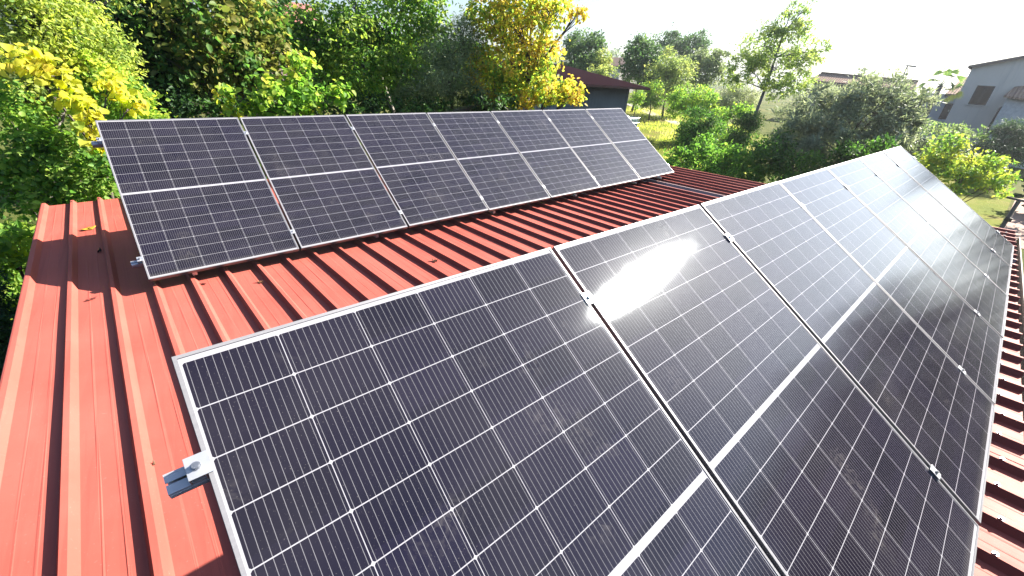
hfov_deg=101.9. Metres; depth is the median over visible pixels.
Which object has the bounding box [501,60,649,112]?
shed
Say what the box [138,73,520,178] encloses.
bramble thicket
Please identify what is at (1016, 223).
patio
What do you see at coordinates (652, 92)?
young tree
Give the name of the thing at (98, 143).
mounting rail
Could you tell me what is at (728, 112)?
lemon shrub
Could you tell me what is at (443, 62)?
wild olive
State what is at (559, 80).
hedge tree
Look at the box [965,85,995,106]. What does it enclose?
window
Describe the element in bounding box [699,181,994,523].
solar panel
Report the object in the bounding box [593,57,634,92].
house
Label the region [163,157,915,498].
mounting rail
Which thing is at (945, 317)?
solar panel
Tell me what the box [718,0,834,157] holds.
acacia tree
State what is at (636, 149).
solar panel
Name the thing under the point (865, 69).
field tree
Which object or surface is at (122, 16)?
ivy tree
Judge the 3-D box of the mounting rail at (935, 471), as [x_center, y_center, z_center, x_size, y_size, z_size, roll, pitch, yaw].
[3.107,0.359,2.852,8.169,0.089,0.048,-19,68,-37]
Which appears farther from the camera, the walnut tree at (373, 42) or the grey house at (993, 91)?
the grey house at (993, 91)
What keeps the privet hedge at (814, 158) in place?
on the ground at (770, 115)
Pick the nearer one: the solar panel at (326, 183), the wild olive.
the solar panel at (326, 183)
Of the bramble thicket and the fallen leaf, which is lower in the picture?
the fallen leaf
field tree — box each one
[607,48,625,57]
[854,65,877,76]
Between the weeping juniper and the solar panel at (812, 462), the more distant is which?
the weeping juniper
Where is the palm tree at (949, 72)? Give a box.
[906,67,966,151]
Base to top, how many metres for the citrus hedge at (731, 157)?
2.811 m
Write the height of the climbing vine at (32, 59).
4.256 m
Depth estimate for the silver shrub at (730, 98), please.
27.21 m
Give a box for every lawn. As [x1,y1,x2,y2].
[626,106,770,178]
[935,165,1012,227]
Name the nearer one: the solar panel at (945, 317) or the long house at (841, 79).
the solar panel at (945, 317)
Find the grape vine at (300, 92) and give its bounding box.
[212,47,393,169]
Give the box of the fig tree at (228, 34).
[126,0,313,159]
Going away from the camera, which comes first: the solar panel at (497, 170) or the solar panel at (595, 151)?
the solar panel at (497, 170)
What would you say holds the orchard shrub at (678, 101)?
on the ground at (770, 115)
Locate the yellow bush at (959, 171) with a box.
[913,128,1022,201]
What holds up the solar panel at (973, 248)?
attached to the mounting rail at (935, 471)
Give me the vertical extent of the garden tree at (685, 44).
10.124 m
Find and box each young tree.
[627,90,646,117]
[638,78,666,119]
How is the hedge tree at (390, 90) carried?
on the ground at (770, 115)
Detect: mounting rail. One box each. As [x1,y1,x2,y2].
[91,115,628,147]
[130,163,668,267]
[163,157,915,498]
[928,230,999,479]
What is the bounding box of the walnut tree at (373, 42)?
[268,0,459,112]
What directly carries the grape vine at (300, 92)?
on the ground at (770, 115)
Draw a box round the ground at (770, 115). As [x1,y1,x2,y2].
[0,40,1023,276]
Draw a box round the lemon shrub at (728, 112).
[708,100,754,157]
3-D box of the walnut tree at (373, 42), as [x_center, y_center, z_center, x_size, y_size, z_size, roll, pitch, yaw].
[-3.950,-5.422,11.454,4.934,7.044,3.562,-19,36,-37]
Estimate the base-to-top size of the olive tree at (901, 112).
5.228 m
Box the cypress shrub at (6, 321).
[0,265,21,377]
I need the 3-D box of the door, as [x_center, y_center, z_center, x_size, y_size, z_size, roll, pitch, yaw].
[39.001,-15.872,37.351,0.120,1.317,0.522,-19,36,-37]
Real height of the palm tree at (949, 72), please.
5.914 m
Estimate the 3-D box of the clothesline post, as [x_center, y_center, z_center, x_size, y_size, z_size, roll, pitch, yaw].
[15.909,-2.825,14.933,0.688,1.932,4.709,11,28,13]
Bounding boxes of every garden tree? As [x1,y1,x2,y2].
[560,27,610,71]
[586,48,619,77]
[616,31,673,111]
[644,45,699,118]
[650,22,713,71]
[682,44,731,117]
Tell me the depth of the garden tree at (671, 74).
36.29 m
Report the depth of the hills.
467.20 m
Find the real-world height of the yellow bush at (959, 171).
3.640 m
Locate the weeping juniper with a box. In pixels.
[962,117,1023,190]
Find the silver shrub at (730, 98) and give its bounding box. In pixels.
[708,73,761,132]
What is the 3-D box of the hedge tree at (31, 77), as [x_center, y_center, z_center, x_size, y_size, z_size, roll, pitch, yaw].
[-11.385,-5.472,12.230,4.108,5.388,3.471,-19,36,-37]
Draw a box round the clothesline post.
[987,196,1023,227]
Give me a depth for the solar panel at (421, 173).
5.22 m
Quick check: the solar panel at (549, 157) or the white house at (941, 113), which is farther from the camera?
the white house at (941, 113)
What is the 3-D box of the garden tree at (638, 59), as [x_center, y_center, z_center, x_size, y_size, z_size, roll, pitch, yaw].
[12.537,-20.733,40.076,5.342,7.187,5.266,17,30,23]
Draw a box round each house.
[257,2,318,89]
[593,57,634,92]
[807,72,918,129]
[907,77,966,140]
[933,55,1023,168]
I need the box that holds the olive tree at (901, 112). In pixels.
[763,66,950,173]
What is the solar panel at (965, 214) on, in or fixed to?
on the mounting rail at (935, 471)
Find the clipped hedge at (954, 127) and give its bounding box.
[911,119,992,174]
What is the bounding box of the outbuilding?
[0,166,1023,575]
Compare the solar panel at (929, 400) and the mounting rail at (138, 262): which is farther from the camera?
the mounting rail at (138, 262)
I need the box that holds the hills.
[0,1,727,88]
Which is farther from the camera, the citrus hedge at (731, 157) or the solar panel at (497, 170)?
the citrus hedge at (731, 157)
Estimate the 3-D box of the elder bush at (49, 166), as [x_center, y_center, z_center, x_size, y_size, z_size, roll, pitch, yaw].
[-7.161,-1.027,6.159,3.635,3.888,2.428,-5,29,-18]
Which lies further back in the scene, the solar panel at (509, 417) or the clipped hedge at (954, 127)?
the clipped hedge at (954, 127)
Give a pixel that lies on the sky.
(932, 36)
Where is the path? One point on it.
(674, 122)
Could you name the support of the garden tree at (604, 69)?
on the ground at (770, 115)
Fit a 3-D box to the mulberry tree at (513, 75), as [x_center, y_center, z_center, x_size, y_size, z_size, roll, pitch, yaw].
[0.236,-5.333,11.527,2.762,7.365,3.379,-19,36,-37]
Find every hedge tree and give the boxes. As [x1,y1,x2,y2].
[0,5,167,120]
[140,0,357,124]
[305,17,477,113]
[454,37,568,110]
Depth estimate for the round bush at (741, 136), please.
19.61 m
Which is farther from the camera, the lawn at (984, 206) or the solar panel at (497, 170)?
the lawn at (984, 206)
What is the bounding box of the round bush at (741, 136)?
[722,108,769,171]
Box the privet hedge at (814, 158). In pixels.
[744,125,902,183]
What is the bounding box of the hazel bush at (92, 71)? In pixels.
[44,36,177,198]
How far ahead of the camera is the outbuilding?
2.70 m
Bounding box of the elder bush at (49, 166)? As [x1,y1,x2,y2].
[0,77,119,285]
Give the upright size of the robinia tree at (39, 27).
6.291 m
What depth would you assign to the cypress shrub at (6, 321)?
4.57 m
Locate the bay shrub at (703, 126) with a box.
[669,98,728,164]
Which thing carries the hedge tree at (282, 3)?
on the ground at (770, 115)
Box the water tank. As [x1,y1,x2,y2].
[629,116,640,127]
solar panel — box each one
[95,117,298,281]
[171,247,779,575]
[240,115,407,249]
[345,113,487,227]
[427,111,550,210]
[491,110,599,198]
[542,109,639,188]
[552,205,979,575]
[585,108,673,179]
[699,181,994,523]
[778,168,1002,404]
[826,158,1008,337]
[859,151,1010,295]
[883,146,1013,266]
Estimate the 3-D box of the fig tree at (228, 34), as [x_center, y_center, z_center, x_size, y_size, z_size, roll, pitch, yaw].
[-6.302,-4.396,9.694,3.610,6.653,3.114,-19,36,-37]
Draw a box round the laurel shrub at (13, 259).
[0,215,35,327]
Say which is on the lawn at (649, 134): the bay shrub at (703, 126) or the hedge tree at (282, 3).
the bay shrub at (703, 126)
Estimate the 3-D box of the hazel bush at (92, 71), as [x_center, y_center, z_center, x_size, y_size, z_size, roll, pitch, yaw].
[-6.764,-2.097,7.737,3.560,4.363,3.210,15,29,19]
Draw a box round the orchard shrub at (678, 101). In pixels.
[660,83,721,142]
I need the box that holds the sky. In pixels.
[140,0,1023,98]
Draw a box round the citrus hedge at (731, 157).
[663,130,774,183]
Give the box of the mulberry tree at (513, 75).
[454,0,589,109]
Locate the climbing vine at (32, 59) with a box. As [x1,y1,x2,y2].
[0,42,149,198]
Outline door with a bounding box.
[938,103,952,119]
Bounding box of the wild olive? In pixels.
[385,4,497,112]
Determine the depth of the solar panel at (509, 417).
1.02 m
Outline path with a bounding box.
[627,104,679,124]
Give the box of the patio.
[1004,198,1023,248]
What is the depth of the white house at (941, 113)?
37.59 m
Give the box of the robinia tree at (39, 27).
[0,0,151,204]
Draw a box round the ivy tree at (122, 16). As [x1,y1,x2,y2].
[54,0,209,111]
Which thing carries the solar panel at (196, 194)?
attached to the mounting rail at (138, 262)
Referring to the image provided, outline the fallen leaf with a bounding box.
[81,226,95,229]
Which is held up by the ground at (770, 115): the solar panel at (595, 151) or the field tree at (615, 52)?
the field tree at (615, 52)
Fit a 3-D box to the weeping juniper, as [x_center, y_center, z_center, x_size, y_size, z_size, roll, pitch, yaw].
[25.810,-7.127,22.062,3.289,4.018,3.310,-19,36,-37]
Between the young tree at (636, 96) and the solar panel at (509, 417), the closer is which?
the solar panel at (509, 417)
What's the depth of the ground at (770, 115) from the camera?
35.97 m
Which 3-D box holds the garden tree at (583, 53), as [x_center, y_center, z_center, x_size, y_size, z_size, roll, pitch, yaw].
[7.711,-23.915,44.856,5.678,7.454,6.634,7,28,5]

